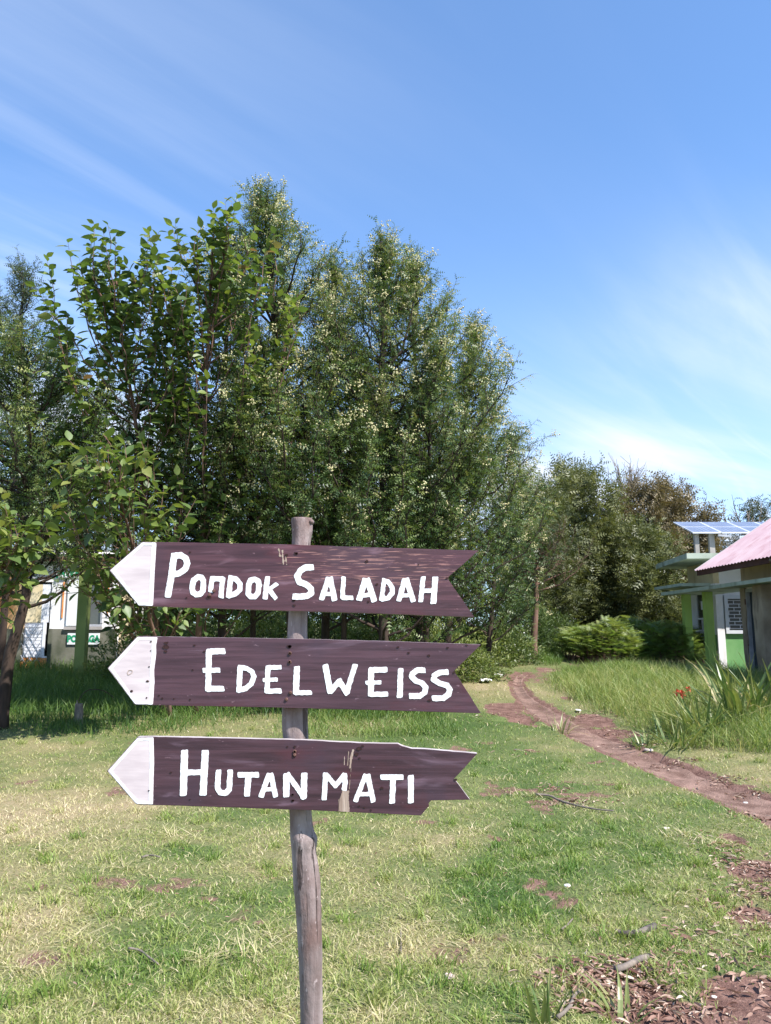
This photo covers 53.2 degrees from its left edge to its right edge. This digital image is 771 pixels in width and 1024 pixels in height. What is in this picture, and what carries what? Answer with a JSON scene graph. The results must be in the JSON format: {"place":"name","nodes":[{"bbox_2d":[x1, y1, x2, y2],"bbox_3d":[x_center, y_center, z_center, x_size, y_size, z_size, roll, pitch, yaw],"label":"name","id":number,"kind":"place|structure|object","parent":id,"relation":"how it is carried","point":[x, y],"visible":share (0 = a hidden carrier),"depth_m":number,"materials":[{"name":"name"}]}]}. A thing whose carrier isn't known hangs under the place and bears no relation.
{"place":"outdoors","nodes":[
{"label":"outdoors","id":0,"kind":"place"},
{"bbox_2d":[0,653,446,743],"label":"tall grass","id":1,"kind":"structure","parent":0,"point":[65,694],"depth_m":11.94,"materials":[{"name":"green plant"}]},
{"bbox_2d":[0,623,770,1023],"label":"ground","id":2,"kind":"structure","parent":0,"point":[520,715],"depth_m":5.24,"materials":[{"name":"green plant"}]},
{"bbox_2d":[0,487,67,632],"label":"broadleaf sapling","id":3,"kind":"object","parent":2,"relation":"on","point":[19,557],"visible":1,"depth_m":8.80,"materials":[{"name":"green plant"}]},
{"bbox_2d":[0,385,84,622],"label":"woodland tree","id":4,"kind":"object","parent":2,"relation":"on","point":[11,456],"visible":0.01,"depth_m":20.33,"materials":[{"name":"green plant"}]},
{"bbox_2d":[0,244,112,674],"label":"wattle tree","id":5,"kind":"object","parent":2,"relation":"on","point":[21,274],"visible":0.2,"depth_m":16.07,"materials":[{"name":"green leaf"},{"name":"bark"}]},
{"bbox_2d":[0,309,141,729],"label":"wattle tree","id":6,"kind":"object","parent":2,"relation":"on","point":[29,478],"visible":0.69,"depth_m":11.20,"materials":[{"name":"green plant"}]},
{"bbox_2d":[1,409,141,622],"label":"woodland tree","id":7,"kind":"object","parent":2,"relation":"on","point":[98,499],"depth_m":20.89,"materials":[{"name":"green plant"}]},
{"bbox_2d":[0,550,144,675],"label":"guard post hut","id":8,"kind":"object","parent":2,"relation":"on","point":[78,615],"visible":0.35,"depth_m":17.28,"materials":[{"name":"white paint"}]},
{"bbox_2d":[20,584,51,668],"bbox_3d":[-7.856,2.615,17.332,0.600,1.980,0.124,0,-9,0],"label":"door","id":9,"kind":"structure","parent":8,"relation":"in","point":[34,640],"depth_m":17.33,"materials":[{"name":"beige paint"}]},
{"bbox_2d":[67,633,99,643],"bbox_3d":[-6.739,2.834,17.204,0.734,0.248,0.030,0,-9,0],"label":"sign","id":10,"kind":"object","parent":8,"relation":"attached to","point":[70,638],"visible":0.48,"depth_m":17.19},
{"bbox_2d":[89,585,102,626],"bbox_3d":[-6.544,2.062,17.397,0.343,1.140,0.077,0,-9,0],"label":"window","id":11,"kind":"structure","parent":8,"relation":"in","point":[95,617],"depth_m":17.37,"materials":[{"name":"grey metal"}]},
{"bbox_2d":[74,700,83,724],"bbox_3d":[-4.458,2.939,11.195,0.125,0.401,0.122,6,-11,-35],"label":"wooden stump","id":12,"kind":"object","parent":2,"relation":"on","point":[79,710],"visible":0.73,"depth_m":11.16,"materials":[{"name":"grey wood"}]},
{"bbox_2d":[78,689,113,703],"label":"arched twig","id":13,"kind":"object","parent":2,"relation":"on","point":[94,689],"visible":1,"depth_m":11.10,"materials":[{"name":"brown wood"}]},
{"bbox_2d":[51,343,166,554],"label":"wattle tree","id":14,"kind":"object","parent":2,"relation":"on","point":[119,392],"visible":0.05,"depth_m":22.11,"materials":[{"name":"green plant"}]},
{"bbox_2d":[36,415,203,719],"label":"broadleaf sapling","id":15,"kind":"object","parent":2,"relation":"on","point":[119,492],"visible":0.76,"depth_m":9.66,"materials":[{"name":"green plant"}]},
{"bbox_2d":[21,219,239,712],"bbox_3d":[-3.773,-0.485,11.612,3.219,7.289,2.985,0,-9,0],"label":"broadleaf tree","id":16,"kind":"object","parent":2,"relation":"on","point":[124,313],"visible":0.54,"depth_m":11.21,"materials":[{"name":"green plant"}]},
{"bbox_2d":[128,947,158,964],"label":"twig","id":17,"kind":"object","parent":2,"relation":"on","point":[145,954],"visible":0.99,"depth_m":3.74,"materials":[{"name":"brown wood"}]},
{"bbox_2d":[80,610,217,682],"bbox_3d":[-4.570,2.771,15.814,3.441,1.878,1.955,0,-9,0],"label":"bush","id":18,"kind":"object","parent":2,"relation":"on","point":[117,650],"visible":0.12,"depth_m":15.55,"materials":[{"name":"green plant"}]},
{"bbox_2d":[141,854,160,857],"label":"twig","id":19,"kind":"object","parent":2,"relation":"on","point":[150,855],"visible":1,"depth_m":5.26,"materials":[{"name":"brown wood"}]},
{"bbox_2d":[143,609,205,636],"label":"bush","id":20,"kind":"object","parent":2,"relation":"on","point":[174,625],"visible":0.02,"depth_m":18.48,"materials":[{"name":"green plant"}]},
{"bbox_2d":[101,412,259,634],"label":"woodland tree","id":21,"kind":"object","parent":2,"relation":"on","point":[166,517],"visible":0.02,"depth_m":19.63,"materials":[{"name":"green plant"}]},
{"bbox_2d":[117,192,308,715],"bbox_3d":[-2.635,-0.722,11.461,3.055,7.723,2.320,0,-9,0],"label":"broadleaf tree","id":22,"kind":"object","parent":2,"relation":"on","point":[209,323],"visible":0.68,"depth_m":11.33,"materials":[{"name":"green plant"}]},
{"bbox_2d":[149,608,277,637],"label":"tall bush","id":23,"kind":"object","parent":2,"relation":"on","point":[234,625],"visible":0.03,"depth_m":19.05,"materials":[{"name":"green plant"}]},
{"bbox_2d":[109,222,346,711],"bbox_3d":[-2.798,-0.896,13.013,4.233,8.473,4.019,-3,-9,20],"label":"wattle tree","id":24,"kind":"object","parent":2,"relation":"on","point":[221,631],"visible":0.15,"depth_m":12.44,"materials":[{"name":"green plant"}]},
{"bbox_2d":[162,349,334,637],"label":"wattle tree","id":25,"kind":"object","parent":2,"relation":"on","point":[255,433],"visible":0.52,"depth_m":11.38,"materials":[{"name":"green plant"}]},
{"bbox_2d":[208,610,319,638],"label":"bush","id":26,"kind":"object","parent":2,"relation":"on","point":[259,631],"visible":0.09,"depth_m":16.15,"materials":[{"name":"green plant"}]},
{"bbox_2d":[146,172,404,629],"bbox_3d":[-1.863,-1.347,12.665,4.406,9.276,4.595,0,-9,0],"label":"wattle tree","id":27,"kind":"object","parent":2,"relation":"on","point":[263,212],"visible":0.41,"depth_m":12.40,"materials":[{"name":"green plant"}]},
{"bbox_2d":[207,377,347,637],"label":"woodland tree","id":28,"kind":"object","parent":2,"relation":"on","point":[278,611],"visible":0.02,"depth_m":19.23,"materials":[{"name":"green plant"}]},
{"bbox_2d":[107,517,480,1023],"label":"direction sign","id":29,"kind":"object","parent":2,"relation":"on","point":[295,770],"visible":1,"depth_m":1.94,"materials":[{"name":"brown wood"}]},
{"bbox_2d":[241,610,375,639],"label":"tall bush","id":30,"kind":"object","parent":2,"relation":"on","point":[336,620],"visible":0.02,"depth_m":19.48,"materials":[{"name":"green plant"}]},
{"bbox_2d":[213,231,432,638],"bbox_3d":[-1.157,-1.000,13.700,4.160,8.752,4.041,0,-9,0],"label":"wattle tree","id":31,"kind":"object","parent":2,"relation":"on","point":[337,274],"visible":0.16,"depth_m":13.47,"materials":[{"name":"green plant"}]},
{"bbox_2d":[272,612,408,641],"bbox_3d":[-0.882,2.798,16.254,3.500,1.893,1.975,0,-9,0],"label":"bush","id":32,"kind":"object","parent":2,"relation":"on","point":[356,637],"visible":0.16,"depth_m":16.20,"materials":[{"name":"green plant"}]},
{"bbox_2d":[255,400,429,639],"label":"wattle tree","id":33,"kind":"object","parent":2,"relation":"on","point":[367,443],"visible":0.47,"depth_m":11.98,"materials":[{"name":"green plant"}]},
{"bbox_2d":[269,708,461,737],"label":"rough grass","id":34,"kind":"structure","parent":2,"relation":"on","point":[404,730],"depth_m":10.78,"materials":[{"name":"green plant"}]},
{"bbox_2d":[15,808,717,1022],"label":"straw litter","id":35,"kind":"object","parent":2,"relation":"on","point":[220,1021],"visible":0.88,"depth_m":4.69,"materials":[{"name":"beige plant"}]},
{"bbox_2d":[0,717,744,1023],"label":"straw tufts","id":36,"kind":"object","parent":2,"relation":"on","point":[239,945],"visible":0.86,"depth_m":3.97,"materials":[{"name":"beige plant"}]},
{"bbox_2d":[330,614,415,641],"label":"bush","id":37,"kind":"object","parent":2,"relation":"on","point":[412,636],"visible":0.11,"depth_m":16.61,"materials":[{"name":"green plant"}]},
{"bbox_2d":[275,382,472,639],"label":"woodland tree","id":38,"kind":"object","parent":2,"relation":"on","point":[400,618],"visible":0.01,"depth_m":19.60,"materials":[{"name":"green plant"}]},
{"bbox_2d":[227,215,535,710],"bbox_3d":[-0.229,-1.028,12.992,4.928,8.710,4.536,3,-9,-16],"label":"wattle tree","id":39,"kind":"object","parent":2,"relation":"on","point":[383,284],"visible":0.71,"depth_m":12.39,"materials":[{"name":"green plant"}]},
{"bbox_2d":[335,574,486,649],"bbox_3d":[0.736,2.397,20.409,4.397,3.396,2.003,0,-9,0],"label":"tall bush","id":40,"kind":"object","parent":2,"relation":"on","point":[395,617],"visible":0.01,"depth_m":20.01,"materials":[{"name":"green plant"}]},
{"bbox_2d":[279,235,559,641],"bbox_3d":[0.229,-0.876,13.731,4.384,8.528,4.022,7,-11,-40],"label":"wattle tree","id":41,"kind":"object","parent":2,"relation":"on","point":[543,518],"visible":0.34,"depth_m":13.39,"materials":[{"name":"green plant"}]},
{"bbox_2d":[361,324,504,642],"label":"wattle tree","id":42,"kind":"object","parent":2,"relation":"on","point":[428,416],"visible":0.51,"depth_m":12.48,"materials":[{"name":"green plant"}]},
{"bbox_2d":[397,617,515,682],"bbox_3d":[1.217,2.963,16.560,2.832,1.580,1.861,3,-9,-21],"label":"bush","id":43,"kind":"object","parent":2,"relation":"on","point":[479,662],"visible":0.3,"depth_m":16.37,"materials":[{"name":"green plant"}]},
{"bbox_2d":[387,308,561,642],"bbox_3d":[1.385,-0.309,14.661,3.670,7.558,3.083,4,-10,-24],"label":"wattle tree","id":44,"kind":"object","parent":2,"relation":"on","point":[477,392],"visible":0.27,"depth_m":14.46,"materials":[{"name":"green plant"}]},
{"bbox_2d":[391,421,557,645],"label":"woodland tree","id":45,"kind":"object","parent":2,"relation":"on","point":[515,613],"visible":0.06,"depth_m":20.32,"materials":[{"name":"green plant"}]},
{"bbox_2d":[429,615,548,666],"bbox_3d":[2.462,3.267,19.601,3.426,1.612,2.073,0,-9,0],"label":"bush","id":46,"kind":"object","parent":2,"relation":"on","point":[514,648],"visible":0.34,"depth_m":19.28,"materials":[{"name":"green plant"}]},
{"bbox_2d":[445,415,572,670],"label":"wattle tree","id":47,"kind":"object","parent":2,"relation":"on","point":[508,609],"visible":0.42,"depth_m":17.80,"materials":[{"name":"green plant"}]},
{"bbox_2d":[496,594,562,654],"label":"bush","id":48,"kind":"object","parent":2,"relation":"on","point":[543,632],"visible":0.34,"depth_m":21.99,"materials":[{"name":"green plant"}]},
{"bbox_2d":[483,474,602,639],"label":"woodland tree","id":49,"kind":"object","parent":2,"relation":"on","point":[565,607],"visible":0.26,"depth_m":24.30,"materials":[{"name":"green plant"}]},
{"bbox_2d":[486,508,599,658],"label":"forked tree","id":50,"kind":"object","parent":2,"relation":"on","point":[535,617],"visible":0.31,"depth_m":20.84,"materials":[{"name":"green plant"}]},
{"bbox_2d":[488,947,598,1023],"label":"broad grass","id":51,"kind":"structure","parent":2,"relation":"on","point":[544,1013],"depth_m":3.07,"materials":[{"name":"green plant"}]},
{"bbox_2d":[530,607,578,653],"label":"bush","id":52,"kind":"object","parent":2,"relation":"on","point":[565,622],"visible":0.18,"depth_m":23.14,"materials":[{"name":"green plant"}]},
{"bbox_2d":[541,710,595,738],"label":"grass tuft","id":53,"kind":"object","parent":2,"relation":"on","point":[555,727],"visible":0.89,"depth_m":10.67,"materials":[{"name":"green plant"}]},
{"bbox_2d":[556,990,580,1019],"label":"twig","id":54,"kind":"object","parent":2,"relation":"on","point":[563,1012],"visible":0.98,"depth_m":3.15,"materials":[{"name":"brown wood"}]},
{"bbox_2d":[536,793,613,810],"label":"twig","id":55,"kind":"object","parent":2,"relation":"on","point":[549,795],"visible":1,"depth_m":6.94,"materials":[{"name":"brown wood"}]},
{"bbox_2d":[549,623,614,662],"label":"fern bush","id":56,"kind":"object","parent":2,"relation":"on","point":[561,640],"visible":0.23,"depth_m":20.70,"materials":[{"name":"green plant"}]},
{"bbox_2d":[518,451,647,627],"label":"woodland tree","id":57,"kind":"object","parent":2,"relation":"on","point":[576,482],"visible":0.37,"depth_m":26.12,"materials":[{"name":"green plant"}]},
{"bbox_2d":[562,615,662,663],"bbox_3d":[5.914,3.493,20.299,2.710,1.553,2.495,0,-9,0],"label":"bush","id":58,"kind":"object","parent":2,"relation":"on","point":[614,635],"visible":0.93,"depth_m":19.83,"materials":[{"name":"green plant"}]},
{"bbox_2d":[564,961,668,1023],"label":"broad grass","id":59,"kind":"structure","parent":2,"relation":"on","point":[620,1005],"depth_m":3.24,"materials":[{"name":"green plant"}]},
{"bbox_2d":[608,452,650,510],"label":"bare tree","id":60,"kind":"object","parent":2,"relation":"on","point":[631,478],"visible":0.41,"depth_m":31.45,"materials":[{"name":"brown wood"}]},
{"bbox_2d":[578,510,692,629],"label":"woodland tree","id":61,"kind":"object","parent":2,"relation":"on","point":[652,557],"visible":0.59,"depth_m":25.69,"materials":[{"name":"green plant"}]},
{"bbox_2d":[615,922,656,936],"bbox_3d":[1.311,2.171,3.997,0.256,0.037,0.074,3,-9,-22],"label":"branch piece","id":62,"kind":"object","parent":2,"relation":"on","point":[644,928],"visible":0.74,"depth_m":3.97,"materials":[{"name":"grey wood"}]},
{"bbox_2d":[502,706,770,1023],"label":"leaf litter","id":63,"kind":"object","parent":2,"relation":"on","point":[671,1015],"visible":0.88,"depth_m":3.50,"materials":[{"name":"brown plant"}]},
{"bbox_2d":[613,954,649,972],"bbox_3d":[1.152,2.103,3.594,0.249,0.034,0.040,7,-11,-37],"label":"branch piece","id":64,"kind":"object","parent":63,"relation":"on","point":[632,962],"visible":0.91,"depth_m":3.57,"materials":[{"name":"brown wood"}]},
{"bbox_2d":[618,724,670,749],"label":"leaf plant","id":65,"kind":"object","parent":2,"relation":"on","point":[644,741],"visible":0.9,"depth_m":9.80,"materials":[{"name":"green plant"}]},
{"bbox_2d":[614,614,681,663],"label":"fern bush","id":66,"kind":"object","parent":2,"relation":"on","point":[633,620],"visible":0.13,"depth_m":21.30,"materials":[{"name":"green plant"}]},
{"bbox_2d":[593,463,735,621],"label":"woodland tree","id":67,"kind":"object","parent":2,"relation":"on","point":[660,499],"visible":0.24,"depth_m":29.17,"materials":[{"name":"green plant"}]},
{"bbox_2d":[619,619,718,666],"bbox_3d":[7.403,3.562,20.494,2.644,1.504,2.568,0,-9,0],"label":"fern bush","id":68,"kind":"object","parent":2,"relation":"on","point":[660,635],"visible":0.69,"depth_m":20.00,"materials":[{"name":"green plant"}]},
{"bbox_2d":[619,704,742,755],"bbox_3d":[3.703,2.840,9.783,1.550,0.712,1.624,0,-9,0],"label":"strap leaf plant","id":69,"kind":"object","parent":2,"relation":"on","point":[677,734],"visible":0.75,"depth_m":9.63,"materials":[{"name":"green plant"}]},
{"bbox_2d":[657,623,705,667],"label":"fern bush","id":70,"kind":"object","parent":2,"relation":"on","point":[699,638],"visible":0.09,"depth_m":21.07,"materials":[{"name":"green plant"}]},
{"bbox_2d":[629,680,769,744],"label":"strap leaf plant","id":71,"kind":"object","parent":2,"relation":"on","point":[687,713],"visible":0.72,"depth_m":10.22,"materials":[{"name":"green plant"}]},
{"bbox_2d":[654,553,745,671],"bbox_3d":[10.190,2.818,19.903,5.420,3.450,6.200,0,-9,0],"label":"ticket booth","id":72,"kind":"object","parent":2,"relation":"on","point":[711,605],"visible":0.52,"depth_m":20.42,"materials":[{"name":"green paint"}]},
{"bbox_2d":[696,595,703,633],"bbox_3d":[8.785,2.845,21.401,0.130,1.090,0.870,0,-9,0],"label":"window","id":73,"kind":"structure","parent":72,"relation":"in","point":[699,597],"depth_m":21.58,"materials":[{"name":"white paint"}]},
{"bbox_2d":[673,522,763,552],"bbox_3d":[9.770,0.724,21.253,3.100,1.097,1.345,0,-9,0],"label":"solar panel","id":74,"kind":"object","parent":72,"relation":"on","point":[697,528],"visible":0.8,"depth_m":21.06,"materials":[{"name":"glass"}]},
{"bbox_2d":[723,595,742,633],"bbox_3d":[9.485,2.731,20.523,0.930,1.010,0.160,0,-9,0],"label":"window","id":75,"kind":"structure","parent":72,"relation":"in","point":[731,603],"depth_m":20.53,"materials":[{"name":"white glass"}]},
{"bbox_2d":[688,533,741,551],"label":"woodland tree","id":76,"kind":"object","parent":2,"relation":"on","point":[729,539],"visible":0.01,"depth_m":33.52,"materials":[{"name":"green plant"}]},
{"bbox_2d":[669,641,770,721],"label":"strap leaf plant","id":77,"kind":"object","parent":2,"relation":"on","point":[731,695],"visible":0.68,"depth_m":10.88,"materials":[{"name":"green plant"}]},
{"bbox_2d":[676,652,770,709],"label":"strap leaf plant","id":78,"kind":"object","parent":2,"relation":"on","point":[756,688],"visible":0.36,"depth_m":11.33,"materials":[{"name":"green plant"}]},
{"bbox_2d":[694,518,770,676],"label":"pink roofed house","id":79,"kind":"structure","parent":2,"relation":"on","point":[750,552],"depth_m":16.55,"materials":[{"name":"pink corrugated metal"},{"name":"white plaster"},{"name":"dark timber"}]},
{"bbox_2d":[744,588,758,676],"bbox_3d":[8.020,2.655,16.559,0.140,2.020,0.800,0,-9,0],"label":"door","id":80,"kind":"structure","parent":79,"relation":"in","point":[748,592],"depth_m":16.89,"materials":[{"name":"wood"}]},
{"bbox_2d":[719,494,770,550],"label":"woodland tree","id":81,"kind":"object","parent":2,"relation":"on","point":[757,510],"visible":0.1,"depth_m":32.29,"materials":[{"name":"green plant"}]},
{"bbox_2d":[722,497,768,534],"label":"dead tree","id":82,"kind":"object","parent":2,"relation":"on","point":[747,517],"visible":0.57,"depth_m":30.24,"materials":[{"name":"brown wood"}]},
{"bbox_2d":[0,0,770,626],"label":"sky","id":83,"kind":"structure","parent":0,"point":[596,174],"materials":[{"name":"blue"}]},
{"bbox_2d":[525,645,658,673],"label":"verge grass","id":84,"kind":"structure","parent":0,"point":[558,655],"depth_m":19.93,"materials":[{"name":"green plant"}]},
{"bbox_2d":[513,657,770,824],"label":"path","id":85,"kind":"structure","parent":0,"point":[688,779],"depth_m":9.04,"materials":[{"name":"brown soil"}]},
{"bbox_2d":[479,711,770,822],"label":"path litter","id":86,"kind":"object","parent":85,"relation":"on","point":[718,777],"visible":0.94,"depth_m":7.67,"materials":[{"name":"brown plant"}]},
{"bbox_2d":[542,656,770,754],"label":"bank grass","id":87,"kind":"structure","parent":0,"point":[626,679],"depth_m":12.57,"materials":[{"name":"green plant"}]}
]}

